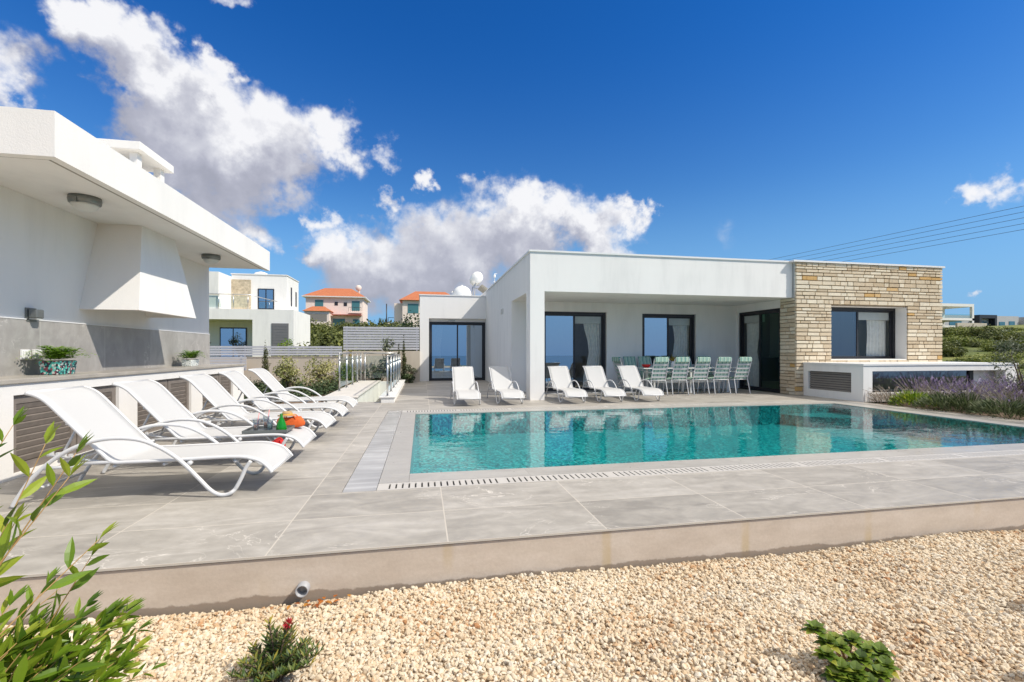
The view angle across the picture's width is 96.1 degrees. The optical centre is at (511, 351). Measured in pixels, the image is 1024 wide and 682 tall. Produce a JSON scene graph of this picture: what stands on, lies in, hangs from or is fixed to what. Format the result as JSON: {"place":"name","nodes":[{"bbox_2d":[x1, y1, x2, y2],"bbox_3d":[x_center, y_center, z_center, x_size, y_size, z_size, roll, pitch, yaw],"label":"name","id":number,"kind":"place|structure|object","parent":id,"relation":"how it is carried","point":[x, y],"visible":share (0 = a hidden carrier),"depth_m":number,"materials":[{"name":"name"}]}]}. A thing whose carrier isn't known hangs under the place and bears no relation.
{"place":"outdoors","nodes":[
{"label":"outdoors","id":0,"kind":"place"},
{"bbox_2d":[0,0,1023,324],"label":"sky","id":1,"kind":"structure","parent":0,"point":[394,150],"materials":[{"name":"blue"}]},
{"bbox_2d":[3,529,1023,681],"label":"gravel","id":2,"kind":"structure","parent":0,"point":[778,587],"depth_m":2.60,"materials":[{"name":"gravel"}]},
{"bbox_2d":[0,406,166,681],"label":"leafy shrub","id":3,"kind":"object","parent":2,"relation":"on","point":[27,655],"visible":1,"depth_m":1.50,"materials":[{"name":"green plant"}]},
{"bbox_2d":[226,615,324,681],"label":"bottlebrush plant","id":4,"kind":"object","parent":2,"relation":"on","point":[279,661],"visible":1,"depth_m":2.13,"materials":[{"name":"green plant"}]},
{"bbox_2d":[287,594,350,609],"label":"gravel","id":5,"kind":"structure","parent":2,"relation":"on","point":[316,605],"depth_m":2.79,"materials":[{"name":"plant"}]},
{"bbox_2d":[800,620,901,681],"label":"glossy shrub","id":6,"kind":"object","parent":2,"relation":"on","point":[839,668],"visible":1,"depth_m":2.18,"materials":[{"name":"green plant"}]},
{"bbox_2d":[247,382,1023,419],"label":"planting soil","id":7,"kind":"structure","parent":0,"point":[964,412],"depth_m":10.54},
{"bbox_2d":[210,356,246,369],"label":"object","id":8,"kind":"object","parent":7,"relation":"on","point":[242,360],"visible":0.27,"depth_m":17.55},
{"bbox_2d":[262,342,270,370],"bbox_3d":[-9.231,0.441,17.236,0.400,1.778,0.373,0,0,-11],"label":"cypress","id":9,"kind":"object","parent":7,"relation":"on","point":[265,366],"visible":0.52,"depth_m":17.22,"materials":[{"name":"green plant"}]},
{"bbox_2d":[272,355,306,392],"bbox_3d":[-6.567,0.721,13.586,0.978,1.228,0.748,0,0,2],"label":"shrub","id":10,"kind":"object","parent":7,"relation":"on","point":[281,370],"visible":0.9,"depth_m":13.49,"materials":[{"name":"green plant"}]},
{"bbox_2d":[244,376,344,404],"bbox_3d":[-7.319,1.036,13.284,4.456,0.577,5.412,0,0,-11],"label":"ground cover","id":11,"kind":"object","parent":7,"relation":"on","point":[326,389],"visible":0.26,"depth_m":13.79,"materials":[{"name":"green plant"}]},
{"bbox_2d":[302,355,338,386],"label":"shrub","id":12,"kind":"object","parent":7,"relation":"on","point":[322,369],"visible":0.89,"depth_m":16.73,"materials":[{"name":"green plant"}]},
{"bbox_2d":[332,363,355,385],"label":"shrub","id":13,"kind":"object","parent":7,"relation":"on","point":[343,372],"visible":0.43,"depth_m":16.58,"materials":[{"name":"green plant"}]},
{"bbox_2d":[362,364,385,380],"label":"shrub","id":14,"kind":"object","parent":7,"relation":"on","point":[376,375],"visible":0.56,"depth_m":18.19,"materials":[{"name":"green plant"}]},
{"bbox_2d":[377,336,401,372],"bbox_3d":[-4.896,0.360,18.340,1.020,1.949,0.965,0,0,-11],"label":"tree","id":15,"kind":"object","parent":7,"relation":"on","point":[385,348],"visible":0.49,"depth_m":18.27,"materials":[{"name":"green plant"}]},
{"bbox_2d":[862,385,924,404],"bbox_3d":[9.204,1.057,11.126,1.188,0.465,1.184,0,0,-11],"label":"lavender plant","id":16,"kind":"object","parent":7,"relation":"on","point":[880,397],"visible":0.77,"depth_m":11.15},
{"bbox_2d":[886,389,938,408],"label":"rosemary bush","id":17,"kind":"object","parent":7,"relation":"on","point":[908,395],"visible":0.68,"depth_m":10.58,"materials":[{"name":"green plant"}]},
{"bbox_2d":[893,375,950,402],"bbox_3d":[9.933,0.926,11.211,1.084,0.727,1.039,0,0,33],"label":"lavender plant","id":18,"kind":"object","parent":7,"relation":"on","point":[914,387],"visible":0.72,"depth_m":11.24,"materials":[{"name":"purple plant"}]},
{"bbox_2d":[914,379,970,409],"bbox_3d":[9.761,0.962,10.468,0.935,0.655,0.976,0,0,18],"label":"lavender plant","id":19,"kind":"object","parent":7,"relation":"on","point":[928,386],"visible":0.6,"depth_m":10.56,"materials":[{"name":"purple plant"}]},
{"bbox_2d":[918,377,967,395],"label":"lavender plant","id":20,"kind":"object","parent":7,"relation":"on","point":[941,385],"visible":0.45,"depth_m":11.35,"materials":[{"name":"purple plant"}]},
{"bbox_2d":[911,391,977,412],"bbox_3d":[9.277,1.046,9.868,1.065,0.474,1.232,0,0,-11],"label":"rosemary bush","id":21,"kind":"object","parent":7,"relation":"on","point":[924,399],"visible":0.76,"depth_m":9.81,"materials":[{"name":"green plant"}]},
{"bbox_2d":[932,375,1010,413],"bbox_3d":[9.534,0.889,9.603,1.334,0.799,1.262,0,0,-17],"label":"lavender plant","id":22,"kind":"object","parent":7,"relation":"on","point":[965,399],"visible":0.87,"depth_m":9.54,"materials":[{"name":"purple plant"}]},
{"bbox_2d":[963,397,1023,419],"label":"rosemary bush","id":23,"kind":"object","parent":7,"relation":"on","point":[975,407],"visible":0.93,"depth_m":8.84,"materials":[{"name":"green plant"}]},
{"bbox_2d":[968,380,1023,408],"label":"lavender plant","id":24,"kind":"object","parent":7,"relation":"on","point":[981,391],"visible":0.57,"depth_m":9.69,"materials":[{"name":"purple plant"}]},
{"bbox_2d":[977,384,1023,418],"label":"lavender plant","id":25,"kind":"object","parent":7,"relation":"on","point":[1006,412],"visible":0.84,"depth_m":8.90,"materials":[{"name":"purple plant"}]},
{"bbox_2d":[986,332,1023,396],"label":"olive tree","id":26,"kind":"object","parent":7,"relation":"on","point":[1004,351],"visible":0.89,"depth_m":10.24,"materials":[{"name":"green plant"}]},
{"bbox_2d":[337,325,1023,477],"bbox_3d":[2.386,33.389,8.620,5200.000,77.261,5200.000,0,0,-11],"label":"terrain","id":27,"kind":"structure","parent":0,"point":[971,351],"depth_m":33.30,"materials":[{"name":"soil"}]},
{"bbox_2d":[209,271,309,356],"bbox_3d":[-21.080,-2.420,35.607,9.330,7.940,6.105,0,0,-11],"label":"neighbour villa","id":28,"kind":"object","parent":27,"relation":"on","point":[258,308],"visible":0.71,"depth_m":35.14,"materials":[{"name":"paint"}]},
{"bbox_2d":[220,327,246,356],"bbox_3d":[-21.480,-0.600,35.489,1.900,2.500,0.042,0,0,-11],"label":"sliding door","id":29,"kind":"structure","parent":28,"relation":"in","point":[228,336],"depth_m":35.48,"materials":[{"name":"glass"}]},
{"bbox_2d":[258,288,273,308],"bbox_3d":[-18.957,-4.050,35.485,1.150,1.600,0.042,0,0,-11],"label":"window","id":30,"kind":"structure","parent":28,"relation":"in","point":[264,293],"depth_m":35.47,"materials":[{"name":"glass"}]},
{"bbox_2d":[210,351,419,383],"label":"garden wall","id":31,"kind":"structure","parent":27,"relation":"on","point":[413,359],"depth_m":18.55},
{"bbox_2d":[210,346,341,356],"bbox_3d":[-10.508,-0.010,18.044,7.320,0.440,0.082,0,0,-11],"label":"slat fence","id":32,"kind":"object","parent":31,"relation":"on","point":[289,352],"visible":0.59,"depth_m":18.27,"materials":[{"name":"metal"}]},
{"bbox_2d":[343,326,418,350],"bbox_3d":[-5.381,-0.525,19.050,3.030,1.010,0.082,0,0,-11],"label":"slat fence","id":33,"kind":"object","parent":31,"relation":"on","point":[347,335],"visible":0.98,"depth_m":18.98,"materials":[{"name":"metal"}]},
{"bbox_2d":[290,341,345,356],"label":"wild bush","id":34,"kind":"object","parent":27,"relation":"on","point":[339,344],"visible":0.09,"depth_m":31.61,"materials":[{"name":"green plant"}]},
{"bbox_2d":[310,322,339,344],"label":"wild bush","id":35,"kind":"object","parent":27,"relation":"on","point":[319,330],"visible":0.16,"depth_m":55.87,"materials":[{"name":"green plant"}]},
{"bbox_2d":[310,328,344,350],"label":"wild bush","id":36,"kind":"object","parent":27,"relation":"on","point":[324,338],"visible":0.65,"depth_m":45.95,"materials":[{"name":"green plant"}]},
{"bbox_2d":[302,285,370,327],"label":"red roofed house","id":37,"kind":"structure","parent":27,"relation":"on","point":[332,305],"depth_m":90.15,"materials":[{"name":"paint"}]},
{"bbox_2d":[344,319,375,334],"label":"wild bush","id":38,"kind":"object","parent":27,"relation":"on","point":[365,324],"visible":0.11,"depth_m":62.02,"materials":[{"name":"green plant"}]},
{"bbox_2d":[324,380,404,490],"bbox_3d":[-4.386,2.275,14.497,1.770,2.350,6.939,0,0,-11],"label":"sunken stair","id":39,"kind":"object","parent":27,"relation":"on","point":[370,391],"visible":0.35,"depth_m":13.59,"materials":[{"name":"stone"}]},
{"bbox_2d":[338,352,361,390],"bbox_3d":[-5.325,0.572,15.311,0.100,1.087,4.800,0,0,-11],"label":"metal railing","id":40,"kind":"object","parent":39,"relation":"on","point":[353,368],"visible":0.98,"depth_m":15.44,"materials":[{"name":"metal"}]},
{"bbox_2d":[386,354,399,395],"bbox_3d":[-3.705,0.594,14.585,0.100,1.012,6.650,0,0,-11],"label":"metal railing","id":41,"kind":"object","parent":39,"relation":"on","point":[393,372],"visible":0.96,"depth_m":13.32,"materials":[{"name":"metal"}]},
{"bbox_2d":[385,310,419,350],"bbox_3d":[-7.936,-0.878,35.208,4.202,4.507,3.597,0,0,-11],"label":"broad tree","id":42,"kind":"object","parent":27,"relation":"on","point":[406,324],"visible":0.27,"depth_m":34.50,"materials":[{"name":"green plant"}]},
{"bbox_2d":[388,291,449,326],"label":"red roofed house","id":43,"kind":"structure","parent":27,"relation":"on","point":[406,304],"depth_m":88.23,"materials":[{"name":"paint"}]},
{"bbox_2d":[940,343,967,356],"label":"wild bush","id":44,"kind":"object","parent":27,"relation":"on","point":[950,350],"visible":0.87,"depth_m":32.76,"materials":[{"name":"green plant"}]},
{"bbox_2d":[945,326,971,336],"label":"wild bush","id":45,"kind":"object","parent":27,"relation":"on","point":[961,331],"visible":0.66,"depth_m":54.85,"materials":[{"name":"green plant"}]},
{"bbox_2d":[942,333,979,346],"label":"wild bush","id":46,"kind":"object","parent":27,"relation":"on","point":[955,338],"visible":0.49,"depth_m":40.80,"materials":[{"name":"green plant"}]},
{"bbox_2d":[940,303,986,327],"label":"modern house","id":47,"kind":"structure","parent":27,"relation":"on","point":[953,306],"depth_m":99.67,"materials":[{"name":"paint"}]},
{"bbox_2d":[961,324,994,336],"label":"wild bush","id":48,"kind":"object","parent":27,"relation":"on","point":[976,332],"visible":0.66,"depth_m":52.94,"materials":[{"name":"green plant"}]},
{"bbox_2d":[961,353,994,362],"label":"wild bush","id":49,"kind":"object","parent":27,"relation":"on","point":[979,358],"visible":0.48,"depth_m":28.17,"materials":[{"name":"green plant"}]},
{"bbox_2d":[945,315,1023,325],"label":"modern house","id":50,"kind":"structure","parent":27,"relation":"on","point":[994,320],"depth_m":124.42,"materials":[{"name":"paint"}]},
{"bbox_2d":[977,340,1003,351],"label":"wild bush","id":51,"kind":"object","parent":27,"relation":"on","point":[987,347],"visible":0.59,"depth_m":34.88,"materials":[{"name":"green plant"}]},
{"bbox_2d":[976,329,1011,342],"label":"wild bush","id":52,"kind":"object","parent":27,"relation":"on","point":[997,336],"visible":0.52,"depth_m":42.46,"materials":[{"name":"green plant"}]},
{"bbox_2d":[982,350,1017,361],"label":"wild bush","id":53,"kind":"object","parent":27,"relation":"on","point":[998,358],"visible":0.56,"depth_m":29.35,"materials":[{"name":"green plant"}]},
{"bbox_2d":[993,330,1023,341],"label":"wild bush","id":54,"kind":"object","parent":27,"relation":"on","point":[1014,335],"visible":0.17,"depth_m":43.16,"materials":[{"name":"green plant"}]},
{"bbox_2d":[996,341,1023,351],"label":"wild bush","id":55,"kind":"object","parent":27,"relation":"on","point":[1010,347],"visible":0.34,"depth_m":33.50,"materials":[{"name":"green plant"}]},
{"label":"deck foundation","id":56,"kind":"structure","parent":27,"relation":"on","visible":0},
{"bbox_2d":[0,380,1023,577],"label":"deck","id":57,"kind":"structure","parent":56,"relation":"on","point":[299,502],"depth_m":3.89,"materials":[{"name":"tile"}]},
{"bbox_2d":[0,106,269,482],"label":"barbecue pavilion","id":58,"kind":"structure","parent":57,"relation":"on","point":[117,283],"depth_m":6.00,"materials":[{"name":"paint"}]},
{"bbox_2d":[25,307,43,321],"bbox_3d":[-5.588,-0.430,5.396,0.110,0.160,0.140,0,0,-11],"label":"wall lamp","id":59,"kind":"object","parent":58,"relation":"attached to","point":[34,314],"visible":1,"depth_m":5.35,"materials":[{"name":"grey metal"}]},
{"bbox_2d":[14,394,75,472],"bbox_3d":[-5.032,0.815,4.928,0.070,0.766,0.880,0,0,-11],"label":"louvre door","id":60,"kind":"structure","parent":58,"relation":"in","point":[29,441],"depth_m":4.83,"materials":[{"name":"wood"}]},
{"bbox_2d":[29,345,95,374],"bbox_3d":[-5.324,0.096,5.426,0.548,0.348,0.659,0,0,16],"label":"potted fern","id":61,"kind":"object","parent":58,"relation":"on","point":[50,366],"visible":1,"depth_m":5.36,"materials":[{"name":"ceramic"}]},
{"bbox_2d":[67,193,102,212],"bbox_3d":[-5.013,-1.726,5.401,0.310,0.170,0.320,0,0,-11],"label":"ceiling lamp","id":62,"kind":"object","parent":58,"relation":"attached to","point":[84,203],"visible":1,"depth_m":5.32,"materials":[{"name":"grey metal"}]},
{"bbox_2d":[76,385,115,453],"bbox_3d":[-5.188,0.815,5.721,0.070,0.766,0.688,0,0,-11],"label":"louvre door","id":63,"kind":"structure","parent":58,"relation":"in","point":[109,391],"depth_m":5.87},
{"bbox_2d":[137,379,166,433],"bbox_3d":[-5.414,0.815,6.874,0.070,0.766,0.846,0,0,-11],"label":"louvre door","id":64,"kind":"structure","parent":58,"relation":"in","point":[142,414],"depth_m":6.78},
{"bbox_2d":[167,378,188,410],"bbox_3d":[-5.563,0.815,7.637,0.070,0.766,0.662,0,0,-11],"label":"louvre door","id":65,"kind":"structure","parent":58,"relation":"in","point":[178,387],"depth_m":7.72,"materials":[{"name":"wood"}]},
{"bbox_2d":[177,350,205,365],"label":"potted fern","id":66,"kind":"object","parent":58,"relation":"on","point":[190,362],"visible":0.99,"depth_m":8.48,"materials":[{"name":"green plant"}]},
{"bbox_2d":[201,253,220,263],"bbox_3d":[-5.648,-1.726,8.640,0.310,0.170,0.320,0,0,-11],"label":"ceiling lamp","id":67,"kind":"object","parent":58,"relation":"attached to","point":[207,258],"visible":1,"depth_m":8.55,"materials":[{"name":"grey metal"}]},
{"bbox_2d":[203,374,218,415],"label":"louvre door","id":68,"kind":"structure","parent":58,"relation":"in","point":[216,376],"depth_m":8.78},
{"bbox_2d":[219,374,230,394],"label":"louvre door","id":69,"kind":"structure","parent":58,"relation":"in","point":[224,381],"depth_m":9.50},
{"bbox_2d":[10,386,292,507],"bbox_3d":[-3.119,0.785,4.208,1.928,0.929,0.761,0,0,-11],"label":"sun lounger","id":70,"kind":"object","parent":57,"relation":"on","point":[119,438],"visible":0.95,"depth_m":4.07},
{"bbox_2d":[101,379,315,472],"bbox_3d":[-3.325,0.785,5.262,1.928,0.929,0.761,0,0,-12],"label":"sun lounger","id":71,"kind":"object","parent":57,"relation":"on","point":[158,402],"visible":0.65,"depth_m":5.11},
{"bbox_2d":[242,425,294,433],"bbox_3d":[-2.775,0.888,5.264,0.460,0.033,0.340,0,0,-11],"label":"serving tray","id":72,"kind":"object","parent":71,"relation":"on","point":[262,429],"visible":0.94,"depth_m":5.13,"materials":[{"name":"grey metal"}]},
{"bbox_2d":[276,413,286,429],"bbox_3d":[-2.612,0.797,5.215,0.112,0.190,0.112,0,0,-11],"label":"bottle","id":73,"kind":"object","parent":72,"relation":"on","point":[281,424],"visible":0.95,"depth_m":5.18,"materials":[{"name":"green glass"}]},
{"bbox_2d":[276,415,304,426],"bbox_3d":[-2.680,0.837,5.589,0.317,0.151,0.130,0,0,-11],"label":"beach bag","id":74,"kind":"object","parent":71,"relation":"on","point":[297,421],"visible":0.71,"depth_m":5.55,"materials":[{"name":"orange fabric"}]},
{"bbox_2d":[172,374,335,444],"bbox_3d":[-3.582,0.785,6.570,1.928,0.929,0.761,0,0,-10],"label":"sun lounger","id":75,"kind":"object","parent":57,"relation":"on","point":[214,392],"visible":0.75,"depth_m":6.48,"materials":[{"name":"fabric"}]},
{"bbox_2d":[216,370,347,427],"bbox_3d":[-3.798,0.785,7.724,1.928,0.929,0.761,0,0,-12],"label":"sun lounger","id":76,"kind":"object","parent":57,"relation":"on","point":[245,385],"visible":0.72,"depth_m":7.62,"materials":[{"name":"fabric"}]},
{"bbox_2d":[247,368,357,416],"bbox_3d":[-4.038,0.785,8.950,1.928,0.929,0.761,0,0,-11],"label":"sun lounger","id":77,"kind":"object","parent":57,"relation":"on","point":[269,380],"visible":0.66,"depth_m":8.85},
{"bbox_2d":[450,367,480,404],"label":"sun lounger","id":78,"kind":"object","parent":57,"relation":"on","point":[463,383],"visible":1,"depth_m":11.70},
{"bbox_2d":[487,366,524,403],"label":"sun lounger","id":79,"kind":"object","parent":57,"relation":"on","point":[501,382],"visible":1,"depth_m":11.90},
{"bbox_2d":[545,366,587,402],"bbox_3d":[1.385,0.823,11.831,0.624,0.854,1.812,0,0,-10],"label":"sun lounger","id":80,"kind":"object","parent":57,"relation":"on","point":[560,378],"visible":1,"depth_m":12.20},
{"bbox_2d":[582,366,625,401],"bbox_3d":[2.362,0.823,12.023,0.624,0.854,1.812,0,0,-9],"label":"sun lounger","id":81,"kind":"object","parent":57,"relation":"on","point":[596,380],"visible":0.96,"depth_m":12.38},
{"bbox_2d":[612,357,640,393],"bbox_3d":[3.379,0.704,13.699,0.704,1.098,0.528,0,0,-17],"label":"dining chair","id":82,"kind":"object","parent":57,"relation":"on","point":[616,361],"visible":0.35,"depth_m":13.71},
{"bbox_2d":[622,356,645,391],"bbox_3d":[3.831,0.704,14.496,0.528,1.098,0.704,0,0,-12],"label":"dining chair","id":83,"kind":"object","parent":57,"relation":"on","point":[629,360],"visible":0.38,"depth_m":14.71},
{"bbox_2d":[617,366,663,400],"bbox_3d":[3.351,0.823,12.216,0.624,0.854,1.812,0,0,-9],"label":"sun lounger","id":84,"kind":"object","parent":57,"relation":"on","point":[631,377],"visible":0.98,"depth_m":12.57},
{"bbox_2d":[637,356,660,388],"bbox_3d":[4.325,0.704,14.593,0.528,1.098,0.704,0,0,-9],"label":"dining chair","id":85,"kind":"object","parent":57,"relation":"on","point":[644,359],"visible":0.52,"depth_m":14.79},
{"bbox_2d":[643,357,668,395],"bbox_3d":[4.145,0.704,13.277,0.528,1.098,0.704,0,0,-13],"label":"dining chair","id":86,"kind":"object","parent":57,"relation":"on","point":[659,369],"visible":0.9,"depth_m":13.07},
{"bbox_2d":[663,357,689,395],"bbox_3d":[4.783,0.704,13.382,0.528,1.098,0.704,0,0,-10],"label":"dining chair","id":87,"kind":"object","parent":57,"relation":"on","point":[680,371],"visible":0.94,"depth_m":13.18,"materials":[{"name":"fabric"}]},
{"bbox_2d":[419,249,944,399],"bbox_3d":[3.896,-0.675,20.849,15.890,3.890,16.780,0,0,-11],"label":"villa","id":88,"kind":"object","parent":57,"relation":"on","point":[529,316],"visible":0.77,"depth_m":14.11,"materials":[{"name":"paint"}]},
{"bbox_2d":[429,322,484,380],"bbox_3d":[-2.375,-0.016,19.986,2.427,2.529,0.100,0,0,-11],"label":"sliding door","id":89,"kind":"structure","parent":88,"relation":"in","point":[451,344],"depth_m":19.95,"materials":[{"name":"glass"}]},
{"bbox_2d":[451,285,470,294],"bbox_3d":[-2.492,-2.760,22.949,0.936,1.120,0.936,0,0,17],"label":"water tank","id":90,"kind":"object","parent":88,"relation":"on","point":[461,290],"visible":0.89,"depth_m":22.60,"materials":[{"name":"white plastic"}]},
{"bbox_2d":[469,272,487,294],"bbox_3d":[-1.538,-3.110,23.850,1.260,1.820,1.400,0,0,-11],"label":"satellite dish","id":91,"kind":"object","parent":88,"relation":"on","point":[476,278],"visible":0.76,"depth_m":23.15,"materials":[{"name":"white metal"}]},
{"bbox_2d":[545,311,605,390],"bbox_3d":[1.966,-0.010,14.868,2.138,2.518,0.265,0,0,-11],"label":"sliding door","id":92,"kind":"structure","parent":88,"relation":"in","point":[559,326],"depth_m":14.75,"materials":[{"name":"glass"}]},
{"bbox_2d":[642,314,694,364],"bbox_3d":[5.190,-0.410,15.501,1.948,1.678,0.265,0,0,-11],"label":"window","id":93,"kind":"structure","parent":88,"relation":"in","point":[655,327],"depth_m":15.39,"materials":[{"name":"glass"}]},
{"bbox_2d":[739,308,779,392],"bbox_3d":[8.065,-0.035,14.803,0.265,2.568,1.888,0,0,-11],"label":"sliding door","id":94,"kind":"structure","parent":88,"relation":"in","point":[754,319],"depth_m":15.25,"materials":[{"name":"metal"}]},
{"bbox_2d":[830,307,894,358],"bbox_3d":[10.514,-0.544,14.150,2.760,1.589,0.265,0,0,-11],"label":"window","id":95,"kind":"structure","parent":88,"relation":"in","point":[844,320],"depth_m":14.08,"materials":[{"name":"glass"}]},
{"bbox_2d":[637,367,735,392],"bbox_3d":[5.394,0.868,14.173,3.200,0.765,0.620,0,0,-11],"label":"dining table","id":96,"kind":"object","parent":57,"relation":"on","point":[689,382],"visible":0.41,"depth_m":14.06,"materials":[{"name":"white plastic"}]},
{"bbox_2d":[683,357,710,394],"bbox_3d":[5.439,0.704,13.531,0.528,1.098,0.704,0,0,-12],"label":"dining chair","id":97,"kind":"object","parent":57,"relation":"on","point":[701,368],"visible":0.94,"depth_m":13.33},
{"bbox_2d":[410,404,1023,473],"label":"pool basin","id":98,"kind":"object","parent":57,"relation":"in","point":[471,441],"visible":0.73,"depth_m":9.06,"materials":[{"name":"liquid"}]},
{"bbox_2d":[379,402,1023,483],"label":"pool coping","id":99,"kind":"object","parent":98,"relation":"on","point":[397,466],"visible":0.98,"depth_m":5.44,"materials":[{"name":"stone"}]},
{"bbox_2d":[389,409,605,488],"bbox_3d":[3.389,1.263,7.976,10.520,0.002,5.740,0,0,-11],"label":"drain channel","id":100,"kind":"object","parent":99,"relation":"on","point":[465,481],"visible":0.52,"depth_m":4.44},
{"bbox_2d":[343,400,1023,491],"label":"wet edge strip","id":101,"kind":"object","parent":99,"relation":"on","point":[366,474],"visible":0.87,"depth_m":5.66,"materials":[{"name":"stone"}]},
{"bbox_2d":[377,400,1023,489],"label":"drain grate","id":102,"kind":"object","parent":99,"relation":"on","point":[500,480],"visible":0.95,"depth_m":5.02,"materials":[{"name":"plastic"}]},
{"bbox_2d":[428,404,1023,441],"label":"pool water","id":103,"kind":"structure","parent":98,"relation":"in","point":[834,410],"depth_m":9.39,"materials":[{"name":"liquid"}]},
{"bbox_2d":[704,357,731,394],"bbox_3d":[6.107,0.704,13.642,0.528,1.098,0.704,0,0,-9],"label":"dining chair","id":104,"kind":"object","parent":57,"relation":"on","point":[721,371],"visible":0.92,"depth_m":13.44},
{"bbox_2d":[722,357,751,393],"bbox_3d":[6.757,0.704,13.789,0.528,1.098,0.704,0,0,-14],"label":"dining chair","id":105,"kind":"object","parent":57,"relation":"on","point":[742,367],"visible":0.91,"depth_m":13.59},
{"bbox_2d":[803,362,1018,401],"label":"planter block","id":106,"kind":"structure","parent":57,"relation":"on","point":[850,381],"depth_m":12.14,"materials":[{"name":"paint"}]},
{"bbox_2d":[872,370,972,391],"bbox_3d":[10.706,0.760,12.208,3.790,0.780,0.060,0,0,-11],"label":"window","id":107,"kind":"structure","parent":106,"relation":"in","point":[884,379],"depth_m":12.19,"materials":[{"name":"glass"}]},
{"bbox_2d":[0,498,1023,625],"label":"deck edge","id":108,"kind":"object","parent":56,"relation":"attached to","point":[241,585],"visible":0.25,"depth_m":3.08,"materials":[{"name":"concrete"}]},
{"bbox_2d":[295,581,309,597],"bbox_3d":[-1.294,1.465,2.857,0.076,0.076,0.095,0,0,-11],"label":"drain pipe","id":109,"kind":"object","parent":108,"relation":"attached to","point":[299,593],"visible":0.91,"depth_m":2.83,"materials":[{"name":"grey plastic"}]},
{"bbox_3d":[34.249,-3.239,5.468,0.280,9.922,0.280,0,0,-11],"label":"utility pole","id":110,"kind":"object","parent":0,"visible":0},
{"bbox_2d":[770,206,1023,261],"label":"power line","id":111,"kind":"object","parent":110,"relation":"attached to","point":[917,238],"visible":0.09,"depth_m":28.05,"materials":[{"name":"metal"}]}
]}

